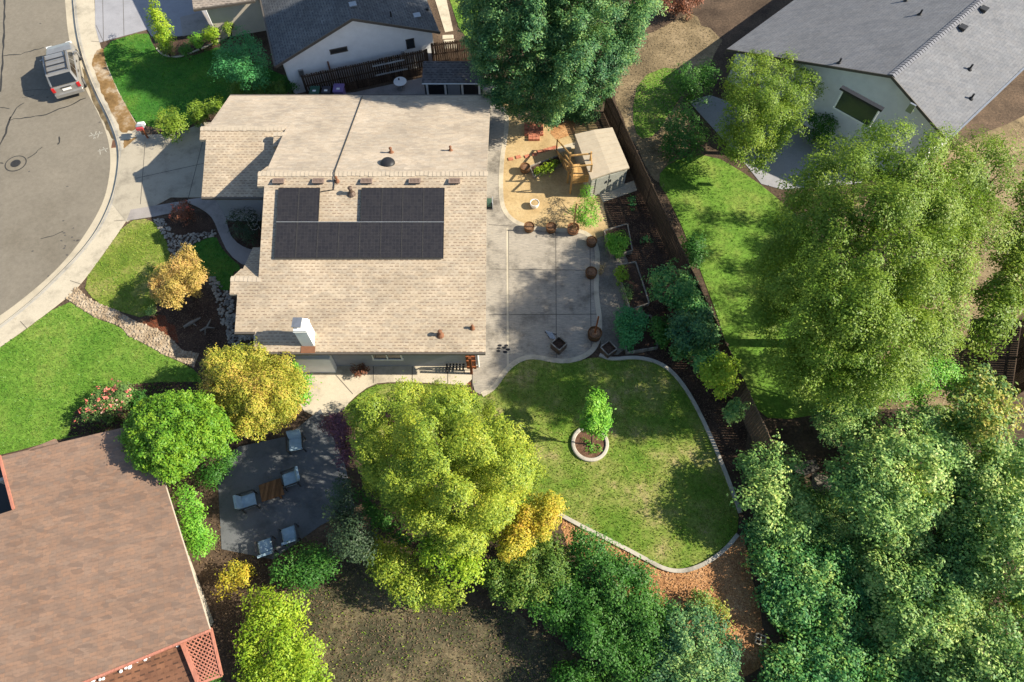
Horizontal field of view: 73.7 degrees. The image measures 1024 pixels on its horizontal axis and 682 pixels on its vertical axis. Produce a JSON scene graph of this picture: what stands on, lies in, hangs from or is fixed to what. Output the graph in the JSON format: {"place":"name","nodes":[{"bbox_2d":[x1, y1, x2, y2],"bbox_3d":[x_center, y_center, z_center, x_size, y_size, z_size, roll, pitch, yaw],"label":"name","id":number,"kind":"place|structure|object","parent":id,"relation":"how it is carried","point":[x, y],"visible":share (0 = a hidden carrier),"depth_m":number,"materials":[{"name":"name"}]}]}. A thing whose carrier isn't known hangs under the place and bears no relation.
{"place":"outdoors","nodes":[
{"label":"outdoors","id":0,"kind":"place"},
{"bbox_2d":[0,0,109,314],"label":"road","id":1,"kind":"structure","parent":0,"point":[53,192],"depth_m":40.49,"materials":[{"name":"grey asphalt"}]},
{"bbox_2d":[0,0,116,323],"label":"gutter","id":2,"kind":"object","parent":1,"relation":"on","point":[10,312],"visible":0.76,"depth_m":38.56,"materials":[{"name":"concrete"}]},
{"bbox_2d":[0,0,121,327],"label":"kerb","id":3,"kind":"structure","parent":1,"relation":"on","point":[118,160],"depth_m":41.20,"materials":[{"name":"concrete"}]},
{"bbox_2d":[40,41,86,98],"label":"parked car","id":4,"kind":"object","parent":1,"relation":"on","point":[62,69],"visible":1,"depth_m":42.08,"materials":[{"name":"silver metal"}]},
{"bbox_2d":[0,0,141,346],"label":"pavement","id":5,"kind":"structure","parent":0,"point":[59,289],"depth_m":38.43,"materials":[{"name":"concrete"}]},
{"bbox_2d":[0,302,202,454],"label":"front lawn","id":6,"kind":"structure","parent":0,"point":[122,349],"depth_m":33.75,"materials":[{"name":"green plant"}]},
{"bbox_2d":[85,219,170,316],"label":"kerbside lawn","id":7,"kind":"structure","parent":0,"point":[99,273],"depth_m":36.56,"materials":[{"name":"green plant"}]},
{"bbox_2d":[95,0,209,41],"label":"grey driveway","id":8,"kind":"structure","parent":0,"point":[114,19],"depth_m":46.23,"materials":[{"name":"concrete"}]},
{"bbox_2d":[112,122,210,221],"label":"driveway","id":9,"kind":"structure","parent":0,"point":[155,169],"depth_m":39.79,"materials":[{"name":"concrete"}]},
{"bbox_2d":[103,33,284,129],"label":"corner lawn","id":10,"kind":"structure","parent":0,"point":[152,71],"depth_m":43.40,"materials":[{"name":"green plant"}]},
{"bbox_2d":[183,237,239,290],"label":"shaded lawn","id":11,"kind":"structure","parent":0,"point":[217,264],"depth_m":36.80,"materials":[{"name":"green plant"}]},
{"bbox_2d":[200,94,490,372],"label":"tan roof house","id":12,"kind":"structure","parent":0,"point":[371,209],"depth_m":32.48,"materials":[{"name":"beige tile"}]},
{"bbox_2d":[0,0,1023,681],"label":"garden soil","id":13,"kind":"structure","parent":0,"point":[730,22],"depth_m":32.22,"materials":[{"name":"brown soil"}]},
{"bbox_2d":[0,427,222,681],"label":"brown roof house","id":14,"kind":"structure","parent":13,"relation":"on","point":[99,581],"depth_m":26.32,"materials":[{"name":"brown tile"}]},
{"bbox_2d":[65,287,198,366],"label":"cobbles","id":15,"kind":"object","parent":13,"relation":"on","point":[134,329],"visible":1,"depth_m":34.83,"materials":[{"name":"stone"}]},
{"bbox_2d":[68,382,199,435],"bbox_3d":[-17.979,3.043,32.934,6.278,0.060,2.372,-8,62,-4],"label":"rose bed","id":16,"kind":"object","parent":13,"relation":"on","point":[94,428],"visible":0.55,"depth_m":32.70,"materials":[{"name":"brown soil"}]},
{"bbox_2d":[73,378,140,429],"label":"rose bush","id":17,"kind":"object","parent":16,"relation":"on","point":[107,396],"visible":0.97,"depth_m":31.79,"materials":[{"name":"green plant"}]},
{"bbox_2d":[144,0,176,51],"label":"column tree","id":18,"kind":"object","parent":13,"relation":"on","point":[163,32],"visible":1,"depth_m":41.53,"materials":[{"name":"green plant"}]},
{"bbox_2d":[148,105,189,143],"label":"round shrub","id":19,"kind":"object","parent":13,"relation":"on","point":[166,124],"visible":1,"depth_m":39.90,"materials":[{"name":"green plant"}]},
{"bbox_2d":[114,387,240,487],"bbox_3d":[-14.199,4.371,29.556,5.177,4.679,4.430,0,62,0],"label":"broadleaf tree","id":20,"kind":"object","parent":13,"relation":"on","point":[195,445],"visible":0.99,"depth_m":28.04,"materials":[{"name":"green plant"}]},
{"bbox_2d":[165,213,215,234],"bbox_3d":[-17.922,-6.517,38.029,3.073,0.060,1.563,0,62,0],"label":"entry bed","id":21,"kind":"object","parent":13,"relation":"on","point":[205,223],"visible":0.77,"depth_m":37.94,"materials":[{"name":"brown soil"}]},
{"bbox_2d":[169,482,219,560],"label":"neighbour shrub","id":22,"kind":"object","parent":13,"relation":"on","point":[194,530],"visible":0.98,"depth_m":28.74,"materials":[{"name":"green plant"}]},
{"bbox_2d":[137,254,253,355],"bbox_3d":[-16.480,-1.040,35.119,8.043,0.060,3.965,39,69,19],"label":"mulch bed","id":23,"kind":"object","parent":13,"relation":"on","point":[202,307],"visible":0.56,"depth_m":35.02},
{"bbox_2d":[147,242,210,310],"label":"maple tree","id":24,"kind":"object","parent":23,"relation":"on","point":[173,290],"visible":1,"depth_m":33.60,"materials":[{"name":"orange plant"}]},
{"bbox_2d":[209,276,251,347],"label":"cobbles","id":25,"kind":"object","parent":23,"relation":"on","point":[228,316],"visible":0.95,"depth_m":35.20,"materials":[{"name":"stone"}]},
{"bbox_2d":[191,449,241,493],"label":"neighbour shrub","id":26,"kind":"object","parent":13,"relation":"on","point":[216,469],"visible":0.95,"depth_m":29.97,"materials":[{"name":"green plant"}]},
{"bbox_2d":[188,198,251,264],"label":"front walk","id":27,"kind":"structure","parent":13,"relation":"on","point":[239,253],"depth_m":37.82,"materials":[{"name":"concrete"}]},
{"bbox_2d":[210,556,258,601],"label":"neighbour shrub","id":28,"kind":"object","parent":13,"relation":"on","point":[238,579],"visible":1,"depth_m":28.10,"materials":[{"name":"yellow plant"}]},
{"bbox_2d":[208,25,272,92],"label":"lacy tree","id":29,"kind":"object","parent":13,"relation":"on","point":[244,72],"visible":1,"depth_m":40.22,"materials":[{"name":"teal plant"}]},
{"bbox_2d":[193,336,316,442],"bbox_3d":[-11.756,1.903,31.299,6.020,3.926,4.572,40,69,19],"label":"yellow shrub","id":30,"kind":"object","parent":13,"relation":"on","point":[251,401],"visible":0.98,"depth_m":29.92,"materials":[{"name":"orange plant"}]},
{"bbox_2d":[169,473,364,669],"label":"litter","id":31,"kind":"object","parent":13,"relation":"on","point":[229,566],"visible":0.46,"depth_m":29.30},
{"bbox_2d":[218,409,353,558],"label":"neighbour deck slab","id":32,"kind":"structure","parent":13,"relation":"on","point":[259,463],"depth_m":30.95,"materials":[{"name":"concrete"}]},
{"bbox_2d":[231,583,341,681],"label":"neighbour shrub","id":33,"kind":"object","parent":13,"relation":"on","point":[287,655],"visible":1,"depth_m":26.02,"materials":[{"name":"green plant"}]},
{"bbox_2d":[266,537,341,594],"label":"neighbour shrub","id":34,"kind":"object","parent":13,"relation":"on","point":[310,574],"visible":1,"depth_m":27.68,"materials":[{"name":"green plant"}]},
{"bbox_2d":[192,0,440,93],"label":"white wall house","id":35,"kind":"structure","parent":13,"relation":"on","point":[305,37],"depth_m":41.35,"materials":[{"name":"grey paint"}]},
{"bbox_2d":[314,407,356,471],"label":"purple tree","id":36,"kind":"object","parent":13,"relation":"on","point":[338,431],"visible":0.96,"depth_m":28.97,"materials":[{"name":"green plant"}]},
{"bbox_2d":[321,473,385,566],"bbox_3d":[-6.664,7.628,28.116,2.196,4.288,4.081,-27,65,-14],"label":"shrub","id":37,"kind":"object","parent":13,"relation":"on","point":[353,536],"visible":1,"depth_m":26.98,"materials":[{"name":"green plant"}]},
{"bbox_2d":[301,49,428,93],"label":"side fence","id":38,"kind":"object","parent":13,"relation":"on","point":[371,80],"visible":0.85,"depth_m":42.15,"materials":[{"name":"brown wood"}]},
{"bbox_2d":[295,366,472,415],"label":"walk","id":39,"kind":"structure","parent":13,"relation":"on","point":[342,387],"depth_m":33.51,"materials":[{"name":"concrete"}]},
{"bbox_2d":[353,486,415,545],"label":"dark shrub","id":40,"kind":"object","parent":13,"relation":"on","point":[378,516],"visible":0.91,"depth_m":28.82,"materials":[{"name":"green plant"}]},
{"bbox_2d":[359,527,466,618],"bbox_3d":[-4.306,9.703,27.973,5.171,2.478,2.562,37,68,18],"label":"neighbour shrub","id":41,"kind":"object","parent":13,"relation":"on","point":[390,561],"visible":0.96,"depth_m":27.46,"materials":[{"name":"green plant"}]},
{"bbox_2d":[346,77,495,106],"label":"side yard slab","id":42,"kind":"structure","parent":13,"relation":"on","point":[414,86],"depth_m":42.92,"materials":[{"name":"concrete"}]},
{"bbox_2d":[422,61,482,93],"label":"side shed","id":43,"kind":"structure","parent":42,"relation":"on","point":[444,77],"depth_m":40.91,"materials":[{"name":"grey"}]},
{"bbox_2d":[343,370,553,568],"bbox_3d":[-2.772,4.402,27.884,8.562,7.726,7.089,41,69,19],"label":"broadleaf tree","id":44,"kind":"object","parent":13,"relation":"on","point":[499,501],"visible":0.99,"depth_m":26.05,"materials":[{"name":"green plant"}]},
{"bbox_2d":[296,559,607,681],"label":"bare yard","id":45,"kind":"structure","parent":13,"relation":"on","point":[398,650],"depth_m":28.00,"materials":[{"name":"brown soil"}]},
{"bbox_2d":[547,656,613,681],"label":"neighbour shrub","id":46,"kind":"object","parent":45,"relation":"on","point":[576,674],"visible":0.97,"depth_m":26.26,"materials":[{"name":"green plant"}]},
{"bbox_2d":[413,533,490,598],"bbox_3d":[-2.437,9.229,27.853,3.203,3.124,2.657,0,62,0],"label":"yellow shrub","id":47,"kind":"object","parent":13,"relation":"on","point":[463,566],"visible":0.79,"depth_m":26.85,"materials":[{"name":"green plant"}]},
{"bbox_2d":[477,530,579,622],"bbox_3d":[0.881,9.553,28.026,4.544,2.523,3.298,-32,66,-16],"label":"dark shrub","id":48,"kind":"object","parent":13,"relation":"on","point":[524,580],"visible":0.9,"depth_m":27.35,"materials":[{"name":"green plant"}]},
{"bbox_2d":[493,489,568,566],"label":"amber tree","id":49,"kind":"object","parent":13,"relation":"on","point":[543,518],"visible":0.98,"depth_m":27.48,"materials":[{"name":"yellow plant"}]},
{"bbox_2d":[502,102,608,237],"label":"play yard","id":50,"kind":"structure","parent":13,"relation":"on","point":[551,194],"depth_m":39.25,"materials":[{"name":"beige sand"}]},
{"bbox_2d":[556,138,592,193],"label":"climbing deck","id":51,"kind":"structure","parent":50,"relation":"on","point":[578,173],"depth_m":37.94,"materials":[{"name":"brown wood"}]},
{"bbox_2d":[565,183,603,228],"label":"feathery shrub","id":52,"kind":"object","parent":50,"relation":"on","point":[584,209],"visible":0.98,"depth_m":36.90,"materials":[{"name":"green plant"}]},
{"bbox_2d":[574,127,628,196],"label":"garden shed","id":53,"kind":"structure","parent":50,"relation":"on","point":[610,167],"depth_m":38.29,"materials":[{"name":"beige plastic"}]},
{"bbox_2d":[455,0,670,130],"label":"evergreen tree","id":54,"kind":"object","parent":13,"relation":"on","point":[493,25],"visible":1,"depth_m":36.07,"materials":[{"name":"green plant"}]},
{"bbox_2d":[541,569,610,627],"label":"dark shrub","id":55,"kind":"object","parent":13,"relation":"on","point":[569,594],"visible":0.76,"depth_m":26.90,"materials":[{"name":"green plant"}]},
{"bbox_2d":[521,592,645,681],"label":"dark shrub","id":56,"kind":"object","parent":13,"relation":"on","point":[611,659],"visible":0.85,"depth_m":26.26,"materials":[{"name":"green plant"}]},
{"bbox_2d":[558,523,672,626],"bbox_3d":[4.080,9.703,27.834,5.114,2.721,3.502,30,66,15],"label":"dark shrub","id":57,"kind":"object","parent":13,"relation":"on","point":[608,567],"visible":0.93,"depth_m":27.23,"materials":[{"name":"green plant"}]},
{"bbox_2d":[605,588,682,681],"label":"dark shrub","id":58,"kind":"object","parent":13,"relation":"on","point":[644,628],"visible":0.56,"depth_m":26.24,"materials":[{"name":"green plant"}]},
{"bbox_2d":[560,518,771,680],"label":"wood chip bed","id":59,"kind":"object","parent":13,"relation":"on","point":[737,587],"visible":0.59,"depth_m":28.95,"materials":[{"name":"brown wood"}]},
{"bbox_2d":[605,185,747,476],"bbox_3d":[7.859,-1.191,35.197,3.850,0.060,17.622,-13,63,-7],"label":"dark bed","id":60,"kind":"object","parent":13,"relation":"on","point":[661,311],"visible":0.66,"depth_m":34.92,"materials":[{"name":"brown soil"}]},
{"bbox_2d":[625,315,657,354],"bbox_3d":[6.407,-0.322,34.556,1.655,0.280,2.049,-5,62,-3],"label":"raised bed","id":61,"kind":"object","parent":60,"relation":"on","point":[647,343],"visible":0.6,"depth_m":34.25,"materials":[{"name":"brown soil"}]},
{"bbox_2d":[610,303,650,352],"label":"tomato plant","id":62,"kind":"object","parent":61,"relation":"on","point":[627,318],"visible":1,"depth_m":33.80,"materials":[{"name":"teal plant"}]},
{"bbox_2d":[641,257,699,311],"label":"citrus shrub","id":63,"kind":"object","parent":60,"relation":"on","point":[684,288],"visible":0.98,"depth_m":33.23,"materials":[{"name":"green plant"}]},
{"bbox_2d":[662,304,722,354],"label":"citrus shrub","id":64,"kind":"object","parent":60,"relation":"on","point":[700,324],"visible":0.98,"depth_m":32.16,"materials":[{"name":"green plant"}]},
{"bbox_2d":[696,350,743,401],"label":"lime shrub","id":65,"kind":"object","parent":60,"relation":"on","point":[718,372],"visible":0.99,"depth_m":30.70,"materials":[{"name":"green plant"}]},
{"bbox_2d":[604,89,774,455],"bbox_3d":[8.599,-4.827,36.046,0.120,1.938,22.835,-13,63,-7],"label":"fence","id":66,"kind":"object","parent":13,"relation":"on","point":[658,214],"visible":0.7,"depth_m":36.57,"materials":[{"name":"brown wood"}]},
{"bbox_2d":[640,591,744,681],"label":"dark shrub","id":67,"kind":"object","parent":13,"relation":"on","point":[682,667],"visible":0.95,"depth_m":25.91,"materials":[{"name":"green plant"}]},
{"bbox_2d":[663,56,721,108],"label":"dark hedge","id":68,"kind":"object","parent":13,"relation":"on","point":[690,85],"visible":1,"depth_m":41.01,"materials":[{"name":"green plant"}]},
{"bbox_2d":[709,47,827,178],"bbox_3d":[14.299,-13.042,38.260,6.868,5.782,9.229,0,62,0],"label":"shade tree","id":69,"kind":"object","parent":13,"relation":"on","point":[763,120],"visible":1,"depth_m":36.49,"materials":[{"name":"green plant"}]},
{"bbox_2d":[726,429,832,553],"bbox_3d":[11.202,6.513,29.413,4.635,3.044,5.432,0,62,0],"label":"gum tree","id":70,"kind":"object","parent":13,"relation":"on","point":[769,496],"visible":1,"depth_m":28.55,"materials":[{"name":"green plant"}]},
{"bbox_2d":[739,516,892,670],"bbox_3d":[12.884,10.105,27.947,6.513,2.260,6.352,0,62,0],"label":"gum tree","id":71,"kind":"object","parent":13,"relation":"on","point":[778,593],"visible":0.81,"depth_m":27.58,"materials":[{"name":"green plant"}]},
{"bbox_2d":[751,627,923,681],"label":"gum tree","id":72,"kind":"object","parent":13,"relation":"on","point":[788,658],"visible":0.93,"depth_m":26.21,"materials":[{"name":"green plant"}]},
{"bbox_2d":[808,388,885,449],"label":"pale shrub","id":73,"kind":"object","parent":13,"relation":"on","point":[854,424],"visible":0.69,"depth_m":29.83,"materials":[{"name":"green plant"}]},
{"bbox_2d":[734,116,1008,417],"bbox_3d":[16.007,-3.809,30.461,10.573,10.886,16.491,22,64,11],"label":"shade tree","id":74,"kind":"object","parent":13,"relation":"on","point":[917,206],"visible":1,"depth_m":27.32,"materials":[{"name":"green plant"}]},
{"bbox_2d":[726,0,1023,176],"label":"grey shingle house","id":75,"kind":"structure","parent":13,"relation":"on","point":[953,63],"depth_m":37.93,"materials":[{"name":"white paint"}]},
{"bbox_2d":[833,91,878,126],"bbox_3d":[17.341,-11.703,34.367,2.120,1.210,0.075,39,69,19],"label":"window","id":76,"kind":"structure","parent":75,"relation":"in","point":[846,104],"depth_m":34.42,"materials":[{"name":"glass"}]},
{"bbox_2d":[782,322,971,410],"bbox_3d":[16.160,1.236,31.204,7.728,4.836,4.995,0,62,0],"label":"shade tree","id":77,"kind":"object","parent":13,"relation":"on","point":[947,376],"visible":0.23,"depth_m":29.54,"materials":[{"name":"green plant"}]},
{"bbox_2d":[818,400,976,545],"bbox_3d":[16.067,5.628,28.856,6.587,4.859,6.083,0,62,0],"label":"gum tree","id":78,"kind":"object","parent":13,"relation":"on","point":[891,485],"visible":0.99,"depth_m":27.47,"materials":[{"name":"green plant"}]},
{"bbox_2d":[855,515,997,681],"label":"gum tree","id":79,"kind":"object","parent":13,"relation":"on","point":[909,589],"visible":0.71,"depth_m":26.39,"materials":[{"name":"green plant"}]},
{"bbox_2d":[922,435,1023,635],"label":"gum tree","id":80,"kind":"object","parent":13,"relation":"on","point":[969,559],"visible":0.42,"depth_m":27.06,"materials":[{"name":"green plant"}]},
{"bbox_2d":[927,593,1023,681],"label":"gum tree","id":81,"kind":"object","parent":13,"relation":"on","point":[981,668],"visible":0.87,"depth_m":25.20,"materials":[{"name":"green plant"}]},
{"bbox_2d":[931,354,1023,458],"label":"autumn tree","id":82,"kind":"object","parent":13,"relation":"on","point":[975,428],"visible":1,"depth_m":28.57,"materials":[{"name":"green plant"}]},
{"bbox_2d":[939,123,1023,265],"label":"shade tree","id":83,"kind":"object","parent":13,"relation":"on","point":[989,157],"visible":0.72,"depth_m":32.29,"materials":[{"name":"green plant"}]},
{"bbox_2d":[943,437,1023,614],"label":"gum tree","id":84,"kind":"object","parent":13,"relation":"on","point":[1010,548],"visible":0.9,"depth_m":26.57,"materials":[{"name":"green plant"}]},
{"bbox_2d":[953,170,1023,367],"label":"olive tree","id":85,"kind":"object","parent":13,"relation":"on","point":[1001,289],"visible":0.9,"depth_m":31.51,"materials":[{"name":"green plant"}]},
{"bbox_2d":[473,106,601,396],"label":"patio","id":86,"kind":"structure","parent":0,"point":[539,284],"depth_m":35.95,"materials":[{"name":"concrete"}]},
{"bbox_2d":[342,357,738,568],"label":"back lawn","id":87,"kind":"structure","parent":0,"point":[563,384],"depth_m":31.67,"materials":[{"name":"green plant"}]},
{"bbox_2d":[571,429,608,461],"bbox_3d":[3.645,4.793,31.910,1.760,0.150,1.760,0,62,0],"label":"ring","id":88,"kind":"object","parent":87,"relation":"on","point":[578,444],"visible":0.79,"depth_m":31.81,"materials":[{"name":"concrete"}]},
{"bbox_2d":[576,385,616,444],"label":"young tree","id":89,"kind":"object","parent":88,"relation":"in","point":[597,420],"visible":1,"depth_m":29.54,"materials":[{"name":"green plant"}]},
{"bbox_2d":[559,513,738,572],"bbox_3d":[5.792,8.882,29.758,8.177,0.110,2.034,7,62,3],"label":"lawn edging","id":90,"kind":"object","parent":87,"relation":"on","point":[688,569],"visible":0.83,"depth_m":29.53,"materials":[{"name":"concrete"}]},
{"bbox_2d":[599,353,741,512],"bbox_3d":[8.191,3.572,32.582,2.433,0.110,9.862,-33,67,-16],"label":"lawn edging","id":91,"kind":"object","parent":87,"relation":"on","point":[700,415],"visible":0.98,"depth_m":32.72,"materials":[{"name":"concrete"}]},
{"bbox_2d":[597,235,642,354],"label":"garden path","id":92,"kind":"structure","parent":0,"point":[610,298],"depth_m":35.80,"materials":[{"name":"grey concrete"}]},
{"bbox_2d":[615,261,649,309],"bbox_3d":[6.344,-2.865,35.908,1.151,0.280,2.884,-10,62,-5],"label":"raised bed","id":93,"kind":"object","parent":92,"relation":"on","point":[639,299],"visible":0.68,"depth_m":35.81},
{"bbox_2d":[633,68,683,138],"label":"neighbour upper lawn","id":94,"kind":"structure","parent":0,"point":[646,102],"depth_m":42.48,"materials":[{"name":"green plant"}]},
{"bbox_2d":[660,155,860,418],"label":"neighbour lawn","id":95,"kind":"structure","parent":0,"point":[735,202],"depth_m":37.33,"materials":[{"name":"green plant"}]},
{"bbox_2d":[691,95,870,188],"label":"neighbour patio","id":96,"kind":"structure","parent":0,"point":[788,160],"depth_m":40.46,"materials":[{"name":"grey concrete"}]},
{"bbox_2d":[801,110,840,152],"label":"dark hedge","id":97,"kind":"object","parent":96,"relation":"on","point":[821,127],"visible":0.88,"depth_m":39.55,"materials":[{"name":"green plant"}]},
{"bbox_2d":[615,14,1023,410],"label":"neighbour soil","id":98,"kind":"structure","parent":0,"point":[661,62],"depth_m":41.04,"materials":[{"name":"brown soil"}]},
{"bbox_2d":[617,14,721,229],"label":"litter","id":99,"kind":"object","parent":98,"relation":"on","point":[663,86],"visible":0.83,"depth_m":43.22,"materials":[{"name":"brown plant"}]},
{"bbox_2d":[652,102,711,170],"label":"dark hedge","id":100,"kind":"object","parent":98,"relation":"on","point":[679,134],"visible":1,"depth_m":38.76,"materials":[{"name":"green plant"}]},
{"bbox_2d":[806,472,1005,681],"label":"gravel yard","id":101,"kind":"structure","parent":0,"point":[818,478],"depth_m":29.47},
{"bbox_2d":[783,478,862,553],"bbox_3d":[13.822,7.669,29.470,4.165,1.765,3.819,0,62,0],"label":"understorey shrub","id":102,"kind":"object","parent":101,"relation":"on","point":[837,524],"visible":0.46,"depth_m":29.00,"materials":[{"name":"green plant"}]},
{"bbox_2d":[829,509,904,617],"bbox_3d":[15.147,9.318,28.616,3.882,1.730,4.332,31,66,15],"label":"understorey shrub","id":103,"kind":"object","parent":101,"relation":"on","point":[856,572],"visible":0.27,"depth_m":28.37,"materials":[{"name":"green plant"}]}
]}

